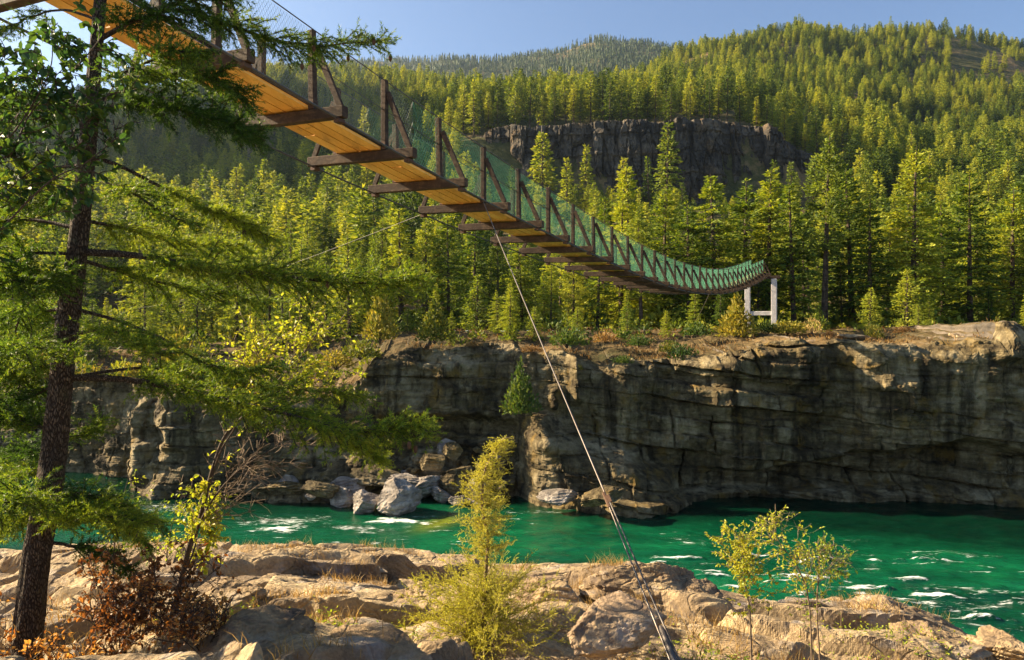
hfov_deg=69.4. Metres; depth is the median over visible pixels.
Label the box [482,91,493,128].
fir tree
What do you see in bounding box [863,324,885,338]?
shrub
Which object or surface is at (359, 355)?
shrub
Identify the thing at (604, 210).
fir tree
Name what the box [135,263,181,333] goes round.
young fir
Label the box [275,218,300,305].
fir tree
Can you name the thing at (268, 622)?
boulder
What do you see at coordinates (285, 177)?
pine tree
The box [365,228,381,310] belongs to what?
fir tree
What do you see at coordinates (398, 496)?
river boulder
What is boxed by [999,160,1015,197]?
fir tree
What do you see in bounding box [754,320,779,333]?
shrub
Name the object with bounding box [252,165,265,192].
fir tree
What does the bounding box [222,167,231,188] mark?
pine tree
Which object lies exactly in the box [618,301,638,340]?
young fir
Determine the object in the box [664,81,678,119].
pine tree
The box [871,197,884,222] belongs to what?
fir tree
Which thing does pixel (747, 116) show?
pine tree
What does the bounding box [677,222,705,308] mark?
fir tree
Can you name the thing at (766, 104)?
fir tree
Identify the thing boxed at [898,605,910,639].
dry stalk
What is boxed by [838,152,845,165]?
fir tree
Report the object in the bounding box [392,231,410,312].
pine tree
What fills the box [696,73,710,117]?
pine tree
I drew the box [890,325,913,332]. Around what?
shrub
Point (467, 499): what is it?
river boulder
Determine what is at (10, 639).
autumn shrub
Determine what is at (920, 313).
young fir
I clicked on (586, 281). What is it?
fir tree
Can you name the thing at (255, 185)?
pine tree
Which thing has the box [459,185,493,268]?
pine tree
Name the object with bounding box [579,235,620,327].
fir tree
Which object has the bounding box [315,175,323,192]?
pine tree
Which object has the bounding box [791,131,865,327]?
pine tree
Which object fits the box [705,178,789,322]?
fir tree
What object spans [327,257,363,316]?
fir tree
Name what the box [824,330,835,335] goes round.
shrub
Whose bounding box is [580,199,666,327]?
fir tree
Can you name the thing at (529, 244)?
pine tree
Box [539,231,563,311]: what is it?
fir tree
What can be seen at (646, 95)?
fir tree
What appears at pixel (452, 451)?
river boulder
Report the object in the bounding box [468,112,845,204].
basalt cliff
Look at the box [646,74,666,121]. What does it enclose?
pine tree
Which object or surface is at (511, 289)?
young fir
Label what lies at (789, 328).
shrub
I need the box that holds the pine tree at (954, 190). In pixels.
[948,183,967,214]
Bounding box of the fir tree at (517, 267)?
[493,207,539,318]
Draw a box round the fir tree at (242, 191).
[237,186,254,218]
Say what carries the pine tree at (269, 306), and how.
on the forest floor
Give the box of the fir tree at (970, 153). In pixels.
[967,144,976,170]
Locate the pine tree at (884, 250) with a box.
[873,217,893,304]
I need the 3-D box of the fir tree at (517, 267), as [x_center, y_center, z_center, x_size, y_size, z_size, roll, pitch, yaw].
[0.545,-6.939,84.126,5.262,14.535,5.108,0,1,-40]
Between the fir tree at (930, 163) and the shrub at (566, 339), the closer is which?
the shrub at (566, 339)
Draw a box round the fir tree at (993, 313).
[981,284,997,320]
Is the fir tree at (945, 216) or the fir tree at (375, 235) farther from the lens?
the fir tree at (375, 235)
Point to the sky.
(426, 27)
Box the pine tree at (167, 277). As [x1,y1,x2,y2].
[155,235,186,322]
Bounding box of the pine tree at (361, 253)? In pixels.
[353,246,368,300]
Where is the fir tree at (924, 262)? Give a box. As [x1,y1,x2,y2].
[890,210,946,315]
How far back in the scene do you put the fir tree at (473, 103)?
313.27 m
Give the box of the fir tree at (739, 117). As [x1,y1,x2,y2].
[732,78,746,124]
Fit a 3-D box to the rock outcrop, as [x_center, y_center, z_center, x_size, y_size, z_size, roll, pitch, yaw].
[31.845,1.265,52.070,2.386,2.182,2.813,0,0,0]
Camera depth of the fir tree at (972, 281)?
94.66 m
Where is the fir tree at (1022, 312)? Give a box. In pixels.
[1020,295,1023,325]
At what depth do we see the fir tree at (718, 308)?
61.02 m
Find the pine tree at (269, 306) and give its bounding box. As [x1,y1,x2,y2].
[254,252,279,342]
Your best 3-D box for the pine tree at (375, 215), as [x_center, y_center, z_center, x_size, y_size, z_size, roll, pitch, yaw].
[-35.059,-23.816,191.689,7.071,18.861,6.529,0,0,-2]
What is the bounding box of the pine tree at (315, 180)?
[305,168,319,189]
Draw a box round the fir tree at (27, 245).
[22,238,43,289]
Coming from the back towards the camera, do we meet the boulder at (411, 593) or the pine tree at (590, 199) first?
the pine tree at (590, 199)
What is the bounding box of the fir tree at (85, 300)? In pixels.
[80,248,105,334]
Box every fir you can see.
[35,271,91,357]
[79,299,105,347]
[87,319,110,358]
[128,290,152,322]
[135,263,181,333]
[147,292,174,336]
[161,324,201,380]
[172,270,218,340]
[221,298,248,341]
[274,284,315,327]
[324,249,369,342]
[361,285,401,343]
[400,307,413,333]
[411,276,441,324]
[414,298,455,343]
[458,274,493,331]
[499,356,542,416]
[501,283,521,330]
[525,306,545,339]
[570,306,588,342]
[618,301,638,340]
[659,311,673,336]
[714,291,759,337]
[741,260,782,322]
[811,305,827,330]
[856,287,882,330]
[885,268,925,326]
[885,281,909,319]
[910,305,925,324]
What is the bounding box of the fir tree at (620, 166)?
[612,157,636,203]
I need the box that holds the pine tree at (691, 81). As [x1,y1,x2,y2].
[681,69,700,119]
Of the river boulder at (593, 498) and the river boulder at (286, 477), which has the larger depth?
the river boulder at (286, 477)
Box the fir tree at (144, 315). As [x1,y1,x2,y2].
[126,259,171,341]
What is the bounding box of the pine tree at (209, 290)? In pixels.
[196,254,227,331]
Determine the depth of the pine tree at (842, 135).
316.95 m
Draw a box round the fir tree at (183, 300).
[163,246,195,321]
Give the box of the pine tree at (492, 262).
[484,235,509,328]
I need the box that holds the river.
[0,471,1023,642]
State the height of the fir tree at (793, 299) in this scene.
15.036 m
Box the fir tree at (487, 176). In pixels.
[486,168,491,200]
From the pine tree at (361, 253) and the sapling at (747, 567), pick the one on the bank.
the sapling at (747, 567)
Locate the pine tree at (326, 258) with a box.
[314,247,337,321]
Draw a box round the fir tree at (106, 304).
[102,297,113,338]
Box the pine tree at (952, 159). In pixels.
[946,154,959,174]
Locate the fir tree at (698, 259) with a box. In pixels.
[653,201,729,325]
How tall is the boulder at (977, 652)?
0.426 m
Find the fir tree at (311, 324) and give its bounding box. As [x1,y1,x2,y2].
[305,304,317,344]
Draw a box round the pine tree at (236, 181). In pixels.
[225,167,245,208]
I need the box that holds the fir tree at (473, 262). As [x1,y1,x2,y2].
[443,231,503,330]
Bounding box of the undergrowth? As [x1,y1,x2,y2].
[3,301,1023,394]
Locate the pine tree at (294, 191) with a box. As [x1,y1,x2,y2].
[285,189,299,228]
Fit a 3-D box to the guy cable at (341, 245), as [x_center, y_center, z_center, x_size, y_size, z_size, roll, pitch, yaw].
[-17.271,-2.244,40.638,0.011,0.897,55.662,0,0,-33]
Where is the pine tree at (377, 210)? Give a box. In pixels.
[362,194,386,238]
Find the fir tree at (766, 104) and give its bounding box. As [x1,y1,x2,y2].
[759,95,772,125]
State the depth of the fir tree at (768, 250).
73.89 m
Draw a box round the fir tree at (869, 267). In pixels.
[835,198,898,320]
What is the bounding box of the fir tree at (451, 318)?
[445,311,457,345]
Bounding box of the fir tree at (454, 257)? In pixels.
[418,213,482,328]
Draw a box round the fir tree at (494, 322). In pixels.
[487,290,507,333]
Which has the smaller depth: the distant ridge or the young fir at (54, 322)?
the young fir at (54, 322)
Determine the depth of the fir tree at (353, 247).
70.55 m
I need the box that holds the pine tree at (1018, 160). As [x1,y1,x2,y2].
[1016,147,1023,169]
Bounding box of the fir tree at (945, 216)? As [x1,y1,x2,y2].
[908,201,975,322]
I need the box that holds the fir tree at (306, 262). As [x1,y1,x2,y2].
[274,240,326,335]
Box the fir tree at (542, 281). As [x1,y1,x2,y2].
[533,272,555,323]
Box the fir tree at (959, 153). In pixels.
[957,144,966,180]
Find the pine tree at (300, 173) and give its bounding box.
[294,158,311,200]
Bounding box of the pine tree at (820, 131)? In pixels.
[815,121,828,152]
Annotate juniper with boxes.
[381,435,579,659]
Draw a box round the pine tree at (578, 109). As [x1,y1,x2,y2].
[574,90,586,122]
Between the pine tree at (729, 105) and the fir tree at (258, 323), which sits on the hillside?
the pine tree at (729, 105)
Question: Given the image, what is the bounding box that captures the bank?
[0,538,994,659]
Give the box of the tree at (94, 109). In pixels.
[0,0,149,263]
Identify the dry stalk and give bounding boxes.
[838,601,850,628]
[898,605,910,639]
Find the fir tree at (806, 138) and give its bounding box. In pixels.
[801,124,809,152]
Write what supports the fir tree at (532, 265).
on the forest floor
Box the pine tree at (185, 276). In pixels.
[172,243,194,318]
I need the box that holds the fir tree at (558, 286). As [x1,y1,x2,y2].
[547,255,567,312]
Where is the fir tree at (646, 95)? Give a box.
[640,88,653,121]
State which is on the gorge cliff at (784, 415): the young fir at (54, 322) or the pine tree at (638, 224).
the young fir at (54, 322)
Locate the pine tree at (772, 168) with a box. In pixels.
[767,159,782,213]
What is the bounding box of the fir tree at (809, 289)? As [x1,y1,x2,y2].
[778,208,830,314]
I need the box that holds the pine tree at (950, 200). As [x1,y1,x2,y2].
[936,195,967,229]
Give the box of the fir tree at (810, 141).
[807,128,815,153]
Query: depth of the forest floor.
74.55 m
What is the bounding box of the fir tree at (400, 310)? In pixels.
[379,208,423,328]
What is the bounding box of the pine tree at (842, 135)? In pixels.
[836,119,849,161]
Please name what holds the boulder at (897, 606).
on the bank
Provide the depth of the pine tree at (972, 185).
241.39 m
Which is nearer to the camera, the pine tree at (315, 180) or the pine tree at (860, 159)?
the pine tree at (860, 159)
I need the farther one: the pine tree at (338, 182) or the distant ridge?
the distant ridge
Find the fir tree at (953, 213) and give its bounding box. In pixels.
[939,202,978,309]
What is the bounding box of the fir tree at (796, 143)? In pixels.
[791,123,799,149]
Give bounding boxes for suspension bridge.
[0,0,770,293]
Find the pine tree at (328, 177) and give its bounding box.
[325,166,339,197]
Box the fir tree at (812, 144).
[804,109,826,153]
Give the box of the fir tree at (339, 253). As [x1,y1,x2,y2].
[330,238,359,304]
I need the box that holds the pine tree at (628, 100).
[620,84,635,118]
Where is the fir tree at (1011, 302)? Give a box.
[964,187,1023,322]
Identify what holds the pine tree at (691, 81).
on the hillside
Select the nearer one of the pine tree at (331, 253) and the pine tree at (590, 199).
the pine tree at (331, 253)
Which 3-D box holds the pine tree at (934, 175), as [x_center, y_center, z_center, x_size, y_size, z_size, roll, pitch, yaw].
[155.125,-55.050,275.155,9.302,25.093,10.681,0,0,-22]
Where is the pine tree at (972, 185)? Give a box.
[961,171,982,197]
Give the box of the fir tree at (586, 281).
[576,271,589,309]
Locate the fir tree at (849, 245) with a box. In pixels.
[804,167,889,326]
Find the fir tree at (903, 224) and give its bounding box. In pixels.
[856,146,975,324]
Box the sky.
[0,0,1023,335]
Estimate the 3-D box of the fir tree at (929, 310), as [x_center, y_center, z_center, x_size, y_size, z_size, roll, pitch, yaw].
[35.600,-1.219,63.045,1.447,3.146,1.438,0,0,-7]
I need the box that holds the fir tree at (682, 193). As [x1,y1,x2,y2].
[676,183,689,218]
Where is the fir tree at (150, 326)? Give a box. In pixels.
[145,317,155,355]
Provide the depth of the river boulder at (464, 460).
52.73 m
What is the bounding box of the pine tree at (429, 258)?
[414,236,432,306]
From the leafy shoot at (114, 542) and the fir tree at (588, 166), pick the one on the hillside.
the fir tree at (588, 166)
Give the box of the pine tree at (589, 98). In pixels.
[579,71,601,122]
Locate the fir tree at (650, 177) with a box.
[640,156,656,220]
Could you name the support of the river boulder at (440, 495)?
in the river
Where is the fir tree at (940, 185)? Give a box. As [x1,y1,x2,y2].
[936,176,944,206]
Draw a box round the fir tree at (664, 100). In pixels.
[661,83,671,120]
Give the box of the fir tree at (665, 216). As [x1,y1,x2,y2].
[630,188,694,325]
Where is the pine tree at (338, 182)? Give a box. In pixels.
[327,179,346,213]
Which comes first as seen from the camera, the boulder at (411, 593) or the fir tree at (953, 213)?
the boulder at (411, 593)
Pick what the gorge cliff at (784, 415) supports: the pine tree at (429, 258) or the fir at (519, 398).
the fir at (519, 398)
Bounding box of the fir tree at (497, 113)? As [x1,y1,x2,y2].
[491,90,503,127]
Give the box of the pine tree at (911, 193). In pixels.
[905,181,919,208]
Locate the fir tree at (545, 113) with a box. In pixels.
[537,90,550,125]
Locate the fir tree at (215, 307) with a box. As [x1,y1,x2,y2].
[203,226,249,338]
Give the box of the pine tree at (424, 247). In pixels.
[406,218,446,310]
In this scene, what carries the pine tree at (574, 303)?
on the forest floor
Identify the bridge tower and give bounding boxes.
[745,276,779,326]
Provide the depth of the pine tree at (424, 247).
71.62 m
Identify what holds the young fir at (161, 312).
on the forest floor
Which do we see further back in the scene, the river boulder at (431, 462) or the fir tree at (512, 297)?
the fir tree at (512, 297)
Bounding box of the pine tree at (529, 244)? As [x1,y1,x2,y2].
[507,203,540,312]
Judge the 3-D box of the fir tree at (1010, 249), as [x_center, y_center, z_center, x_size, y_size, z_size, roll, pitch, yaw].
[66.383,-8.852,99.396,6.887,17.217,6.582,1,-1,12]
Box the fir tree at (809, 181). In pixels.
[805,158,819,207]
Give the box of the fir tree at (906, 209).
[891,197,924,298]
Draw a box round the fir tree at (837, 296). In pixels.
[829,256,854,324]
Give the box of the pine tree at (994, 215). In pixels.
[978,208,1009,293]
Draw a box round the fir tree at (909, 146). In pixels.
[902,133,918,174]
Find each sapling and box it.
[149,286,367,614]
[704,515,795,659]
[748,505,832,659]
[786,531,857,659]
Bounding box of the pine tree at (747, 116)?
[743,98,754,125]
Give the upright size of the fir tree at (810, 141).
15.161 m
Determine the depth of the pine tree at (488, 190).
223.81 m
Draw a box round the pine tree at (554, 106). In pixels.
[547,87,561,124]
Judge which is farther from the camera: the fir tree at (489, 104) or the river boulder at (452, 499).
the fir tree at (489, 104)
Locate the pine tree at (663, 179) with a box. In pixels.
[649,122,685,211]
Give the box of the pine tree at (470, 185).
[467,178,474,216]
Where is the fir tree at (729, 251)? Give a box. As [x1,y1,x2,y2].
[660,173,757,326]
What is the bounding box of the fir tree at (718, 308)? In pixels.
[711,283,727,327]
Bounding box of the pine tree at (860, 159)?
[852,148,869,181]
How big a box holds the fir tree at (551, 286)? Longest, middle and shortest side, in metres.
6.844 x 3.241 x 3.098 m
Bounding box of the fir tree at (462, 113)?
[454,85,470,133]
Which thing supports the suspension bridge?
on the bridge tower
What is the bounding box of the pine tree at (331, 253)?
[320,247,332,276]
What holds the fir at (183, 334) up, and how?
on the gorge cliff at (784, 415)
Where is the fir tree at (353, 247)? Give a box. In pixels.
[322,235,373,336]
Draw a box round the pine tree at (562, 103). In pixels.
[556,74,572,123]
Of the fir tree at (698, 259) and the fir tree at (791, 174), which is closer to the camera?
the fir tree at (698, 259)
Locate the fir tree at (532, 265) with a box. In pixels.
[514,245,550,315]
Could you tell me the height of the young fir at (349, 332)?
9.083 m
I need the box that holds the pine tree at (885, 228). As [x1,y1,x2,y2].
[867,211,911,318]
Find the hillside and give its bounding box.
[0,36,1023,303]
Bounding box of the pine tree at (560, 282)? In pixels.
[547,232,571,315]
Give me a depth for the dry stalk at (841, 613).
8.00 m
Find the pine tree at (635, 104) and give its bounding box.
[628,82,644,119]
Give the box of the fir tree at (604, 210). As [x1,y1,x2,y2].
[582,197,623,324]
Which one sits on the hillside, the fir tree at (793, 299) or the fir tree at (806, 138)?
the fir tree at (806, 138)
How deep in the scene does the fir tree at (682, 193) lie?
244.60 m
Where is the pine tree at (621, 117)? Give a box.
[613,86,628,121]
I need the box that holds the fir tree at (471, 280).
[468,251,484,304]
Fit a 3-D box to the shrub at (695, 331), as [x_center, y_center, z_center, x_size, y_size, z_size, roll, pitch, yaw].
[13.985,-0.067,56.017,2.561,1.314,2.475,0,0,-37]
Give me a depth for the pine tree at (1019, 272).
71.43 m
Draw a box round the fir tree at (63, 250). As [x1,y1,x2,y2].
[55,234,87,326]
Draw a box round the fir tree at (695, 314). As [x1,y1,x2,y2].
[685,282,703,324]
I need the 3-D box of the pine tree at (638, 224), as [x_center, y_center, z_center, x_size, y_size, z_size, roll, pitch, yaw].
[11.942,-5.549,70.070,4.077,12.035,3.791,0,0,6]
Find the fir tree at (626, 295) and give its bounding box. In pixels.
[619,291,632,329]
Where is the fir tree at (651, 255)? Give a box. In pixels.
[644,221,670,305]
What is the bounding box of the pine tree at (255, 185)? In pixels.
[246,178,271,213]
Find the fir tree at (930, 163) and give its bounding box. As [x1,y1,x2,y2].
[925,151,934,178]
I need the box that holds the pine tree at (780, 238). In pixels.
[772,223,786,245]
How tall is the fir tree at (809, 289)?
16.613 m
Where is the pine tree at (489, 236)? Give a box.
[473,222,494,246]
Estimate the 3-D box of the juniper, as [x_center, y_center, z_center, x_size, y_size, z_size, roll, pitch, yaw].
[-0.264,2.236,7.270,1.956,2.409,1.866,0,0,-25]
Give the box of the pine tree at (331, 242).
[323,227,342,275]
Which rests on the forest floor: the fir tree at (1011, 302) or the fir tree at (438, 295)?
the fir tree at (1011, 302)
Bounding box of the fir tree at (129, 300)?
[114,234,170,331]
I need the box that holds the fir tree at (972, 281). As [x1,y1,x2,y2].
[952,237,997,319]
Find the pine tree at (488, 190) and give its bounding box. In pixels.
[486,178,491,202]
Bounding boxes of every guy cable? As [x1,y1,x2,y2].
[142,215,419,307]
[483,202,679,659]
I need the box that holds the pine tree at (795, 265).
[777,220,807,314]
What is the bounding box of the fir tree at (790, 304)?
[783,282,802,323]
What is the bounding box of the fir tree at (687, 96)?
[679,83,690,119]
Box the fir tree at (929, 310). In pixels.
[923,297,936,324]
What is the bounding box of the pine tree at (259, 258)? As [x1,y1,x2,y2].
[245,244,267,311]
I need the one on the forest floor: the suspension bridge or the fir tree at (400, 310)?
the fir tree at (400, 310)
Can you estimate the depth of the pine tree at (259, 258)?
115.05 m
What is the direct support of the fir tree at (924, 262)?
on the forest floor
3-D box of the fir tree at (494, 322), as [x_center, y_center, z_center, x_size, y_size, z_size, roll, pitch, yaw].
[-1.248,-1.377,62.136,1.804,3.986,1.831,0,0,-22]
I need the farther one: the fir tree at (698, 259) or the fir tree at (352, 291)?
the fir tree at (352, 291)
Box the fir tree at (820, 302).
[815,284,833,316]
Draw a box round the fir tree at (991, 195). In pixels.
[982,180,997,214]
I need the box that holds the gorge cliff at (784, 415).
[0,321,1023,518]
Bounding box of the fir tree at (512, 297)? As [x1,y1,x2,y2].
[495,290,522,340]
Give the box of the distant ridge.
[360,42,672,79]
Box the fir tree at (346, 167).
[342,164,352,189]
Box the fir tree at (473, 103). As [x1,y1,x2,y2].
[464,79,482,135]
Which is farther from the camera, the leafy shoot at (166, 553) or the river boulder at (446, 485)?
the river boulder at (446, 485)
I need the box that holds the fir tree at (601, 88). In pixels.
[594,70,609,120]
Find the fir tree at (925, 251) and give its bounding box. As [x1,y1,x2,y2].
[919,217,949,303]
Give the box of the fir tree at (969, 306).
[935,172,1021,323]
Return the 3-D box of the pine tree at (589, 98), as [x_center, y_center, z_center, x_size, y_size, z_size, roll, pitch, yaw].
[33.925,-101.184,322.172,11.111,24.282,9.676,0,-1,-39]
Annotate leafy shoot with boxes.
[94,469,154,574]
[141,489,191,561]
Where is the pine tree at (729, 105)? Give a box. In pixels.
[719,68,735,120]
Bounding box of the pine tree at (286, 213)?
[274,187,298,257]
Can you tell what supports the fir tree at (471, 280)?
on the forest floor
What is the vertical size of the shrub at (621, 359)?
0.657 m
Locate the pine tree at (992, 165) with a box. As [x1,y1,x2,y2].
[983,145,1001,184]
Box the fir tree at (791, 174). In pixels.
[784,161,801,211]
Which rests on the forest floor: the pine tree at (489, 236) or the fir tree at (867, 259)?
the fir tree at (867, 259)
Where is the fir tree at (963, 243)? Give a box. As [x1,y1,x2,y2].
[945,201,1001,310]
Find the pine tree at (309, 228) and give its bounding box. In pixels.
[292,215,322,302]
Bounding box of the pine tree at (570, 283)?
[558,228,585,312]
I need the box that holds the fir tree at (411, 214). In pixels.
[406,192,419,258]
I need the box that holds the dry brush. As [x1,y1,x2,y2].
[76,317,1003,400]
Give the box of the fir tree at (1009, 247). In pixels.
[1001,211,1023,300]
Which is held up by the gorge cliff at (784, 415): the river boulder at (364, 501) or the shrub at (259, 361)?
the shrub at (259, 361)
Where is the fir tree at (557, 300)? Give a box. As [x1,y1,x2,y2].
[547,284,562,328]
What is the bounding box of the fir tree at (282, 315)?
[265,267,297,349]
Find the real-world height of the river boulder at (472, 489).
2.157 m
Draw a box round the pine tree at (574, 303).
[557,263,590,323]
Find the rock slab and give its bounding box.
[837,334,869,338]
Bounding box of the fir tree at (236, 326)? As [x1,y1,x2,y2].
[217,265,256,345]
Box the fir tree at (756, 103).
[752,96,760,126]
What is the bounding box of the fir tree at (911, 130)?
[907,124,917,157]
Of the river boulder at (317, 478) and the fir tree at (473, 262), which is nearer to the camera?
the river boulder at (317, 478)
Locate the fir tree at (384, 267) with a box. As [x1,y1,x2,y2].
[383,253,397,307]
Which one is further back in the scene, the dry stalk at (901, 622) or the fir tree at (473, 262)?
the fir tree at (473, 262)
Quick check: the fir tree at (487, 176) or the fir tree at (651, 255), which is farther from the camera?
the fir tree at (487, 176)
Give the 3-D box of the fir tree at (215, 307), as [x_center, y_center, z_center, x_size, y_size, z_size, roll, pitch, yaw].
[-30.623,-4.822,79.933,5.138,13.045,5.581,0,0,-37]
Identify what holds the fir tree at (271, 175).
on the hillside
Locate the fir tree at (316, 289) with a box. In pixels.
[305,258,324,326]
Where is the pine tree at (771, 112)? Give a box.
[766,105,778,130]
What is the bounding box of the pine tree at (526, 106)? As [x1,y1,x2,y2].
[520,76,541,126]
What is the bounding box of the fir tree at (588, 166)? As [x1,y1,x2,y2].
[577,143,595,210]
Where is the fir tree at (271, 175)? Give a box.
[268,170,277,199]
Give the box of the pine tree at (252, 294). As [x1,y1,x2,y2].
[242,244,266,317]
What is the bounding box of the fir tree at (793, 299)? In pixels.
[760,182,821,321]
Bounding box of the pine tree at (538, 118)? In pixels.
[531,80,547,124]
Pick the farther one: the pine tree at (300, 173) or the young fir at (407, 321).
the pine tree at (300, 173)
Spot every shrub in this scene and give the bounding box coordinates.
[0,590,79,659]
[18,625,119,659]
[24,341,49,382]
[58,541,164,655]
[69,554,154,635]
[75,363,105,382]
[95,538,239,636]
[116,362,160,377]
[142,587,251,651]
[239,353,279,374]
[280,350,312,370]
[317,349,358,369]
[341,338,384,359]
[462,340,483,347]
[520,343,541,352]
[547,326,589,347]
[593,329,618,343]
[610,355,633,363]
[623,334,652,346]
[657,340,679,352]
[666,343,698,359]
[678,321,714,337]
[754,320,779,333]
[768,320,808,334]
[802,315,825,334]
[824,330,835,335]
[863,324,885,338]
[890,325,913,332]
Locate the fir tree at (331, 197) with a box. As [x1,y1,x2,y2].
[317,181,336,235]
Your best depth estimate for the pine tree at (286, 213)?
172.31 m
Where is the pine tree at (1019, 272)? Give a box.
[1003,218,1023,309]
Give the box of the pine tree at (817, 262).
[793,220,821,312]
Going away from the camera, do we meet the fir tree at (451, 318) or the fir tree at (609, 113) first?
the fir tree at (451, 318)
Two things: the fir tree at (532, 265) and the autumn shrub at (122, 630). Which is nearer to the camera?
the autumn shrub at (122, 630)
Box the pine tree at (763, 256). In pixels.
[751,226,779,310]
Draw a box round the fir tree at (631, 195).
[600,164,658,325]
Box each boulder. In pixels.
[191,576,269,615]
[209,604,316,652]
[250,481,303,495]
[278,474,298,482]
[300,480,339,498]
[305,494,315,500]
[314,476,324,481]
[321,475,329,480]
[326,622,432,659]
[330,487,352,507]
[331,476,365,496]
[350,464,400,486]
[352,489,378,513]
[377,476,422,516]
[379,566,387,581]
[386,473,419,484]
[392,582,447,597]
[410,465,420,474]
[414,475,441,498]
[420,453,444,471]
[432,486,451,502]
[437,438,455,456]
[438,474,466,495]
[442,442,462,461]
[446,465,476,482]
[448,495,464,505]
[460,456,469,464]
[464,476,492,498]
[465,498,484,504]
[472,446,481,452]
[491,441,513,456]
[508,575,583,604]
[536,488,577,505]
[567,590,666,658]
[579,562,694,609]
[580,485,626,506]
[681,578,724,596]
[849,594,917,613]
[889,620,993,659]
[973,625,1023,659]
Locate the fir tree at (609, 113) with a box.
[600,76,617,120]
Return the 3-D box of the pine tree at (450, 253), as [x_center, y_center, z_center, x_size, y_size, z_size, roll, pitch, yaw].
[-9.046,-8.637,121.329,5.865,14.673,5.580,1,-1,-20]
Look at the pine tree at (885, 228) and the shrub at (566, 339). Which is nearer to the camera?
the shrub at (566, 339)
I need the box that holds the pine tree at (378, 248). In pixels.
[364,219,398,312]
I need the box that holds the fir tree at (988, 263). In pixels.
[957,205,1016,321]
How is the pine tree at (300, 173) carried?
on the hillside
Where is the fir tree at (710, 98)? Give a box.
[702,78,714,118]
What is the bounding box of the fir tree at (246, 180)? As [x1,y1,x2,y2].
[241,171,249,200]
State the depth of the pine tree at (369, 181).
257.89 m
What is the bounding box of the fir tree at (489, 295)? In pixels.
[482,253,494,306]
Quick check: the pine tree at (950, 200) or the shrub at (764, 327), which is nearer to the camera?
the shrub at (764, 327)
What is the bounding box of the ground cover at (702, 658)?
[155,588,971,659]
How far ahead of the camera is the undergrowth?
68.80 m
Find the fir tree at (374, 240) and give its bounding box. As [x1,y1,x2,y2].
[362,239,393,312]
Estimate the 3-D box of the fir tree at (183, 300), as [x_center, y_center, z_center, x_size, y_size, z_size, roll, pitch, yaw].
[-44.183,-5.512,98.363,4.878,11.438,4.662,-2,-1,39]
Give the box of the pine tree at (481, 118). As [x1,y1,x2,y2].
[472,91,486,132]
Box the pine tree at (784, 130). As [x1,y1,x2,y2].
[777,107,792,141]
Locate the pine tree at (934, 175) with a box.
[922,148,939,202]
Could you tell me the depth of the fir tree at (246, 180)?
282.88 m
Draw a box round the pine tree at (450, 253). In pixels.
[440,233,470,306]
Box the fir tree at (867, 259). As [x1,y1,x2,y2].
[841,208,890,314]
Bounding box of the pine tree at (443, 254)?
[441,230,465,284]
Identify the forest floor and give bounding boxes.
[27,294,1018,356]
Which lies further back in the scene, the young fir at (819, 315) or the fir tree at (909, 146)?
the fir tree at (909, 146)
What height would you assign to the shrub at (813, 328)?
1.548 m
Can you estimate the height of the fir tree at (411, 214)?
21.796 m
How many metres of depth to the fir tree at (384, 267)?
99.46 m
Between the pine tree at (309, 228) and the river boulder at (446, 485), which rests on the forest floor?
the pine tree at (309, 228)
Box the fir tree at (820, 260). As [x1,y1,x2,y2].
[809,222,831,305]
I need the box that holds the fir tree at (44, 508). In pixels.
[0,0,446,659]
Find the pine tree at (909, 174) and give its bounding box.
[894,166,917,199]
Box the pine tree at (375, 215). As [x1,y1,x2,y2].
[369,203,380,226]
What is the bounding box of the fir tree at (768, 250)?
[739,167,802,323]
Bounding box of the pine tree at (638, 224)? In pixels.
[618,208,658,326]
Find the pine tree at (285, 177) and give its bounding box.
[280,176,290,196]
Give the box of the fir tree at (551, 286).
[535,263,565,330]
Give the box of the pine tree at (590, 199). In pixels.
[585,182,599,220]
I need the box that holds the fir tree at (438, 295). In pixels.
[430,284,439,312]
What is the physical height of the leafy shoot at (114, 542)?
1.343 m
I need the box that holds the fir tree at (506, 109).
[501,81,518,125]
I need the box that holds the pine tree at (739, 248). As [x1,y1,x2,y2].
[725,230,747,261]
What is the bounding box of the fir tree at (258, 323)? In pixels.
[242,307,264,352]
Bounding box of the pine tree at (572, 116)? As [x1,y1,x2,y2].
[565,84,582,122]
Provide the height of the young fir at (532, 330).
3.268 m
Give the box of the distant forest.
[111,32,695,90]
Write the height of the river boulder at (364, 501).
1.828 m
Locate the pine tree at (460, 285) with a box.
[450,257,471,311]
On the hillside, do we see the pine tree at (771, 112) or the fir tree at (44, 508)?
the pine tree at (771, 112)
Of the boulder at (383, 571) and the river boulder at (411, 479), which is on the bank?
the boulder at (383, 571)
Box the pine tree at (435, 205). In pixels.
[425,198,440,224]
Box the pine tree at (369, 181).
[353,166,375,205]
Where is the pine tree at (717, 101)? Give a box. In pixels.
[710,76,726,119]
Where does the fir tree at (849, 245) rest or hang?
on the forest floor
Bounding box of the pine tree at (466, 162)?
[460,151,475,189]
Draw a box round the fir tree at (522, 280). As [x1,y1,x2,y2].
[502,246,542,330]
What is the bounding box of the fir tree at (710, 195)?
[705,176,716,208]
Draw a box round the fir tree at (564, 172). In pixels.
[556,158,579,222]
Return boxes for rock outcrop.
[948,332,963,336]
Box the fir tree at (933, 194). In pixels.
[924,188,936,202]
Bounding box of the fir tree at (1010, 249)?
[991,202,1023,318]

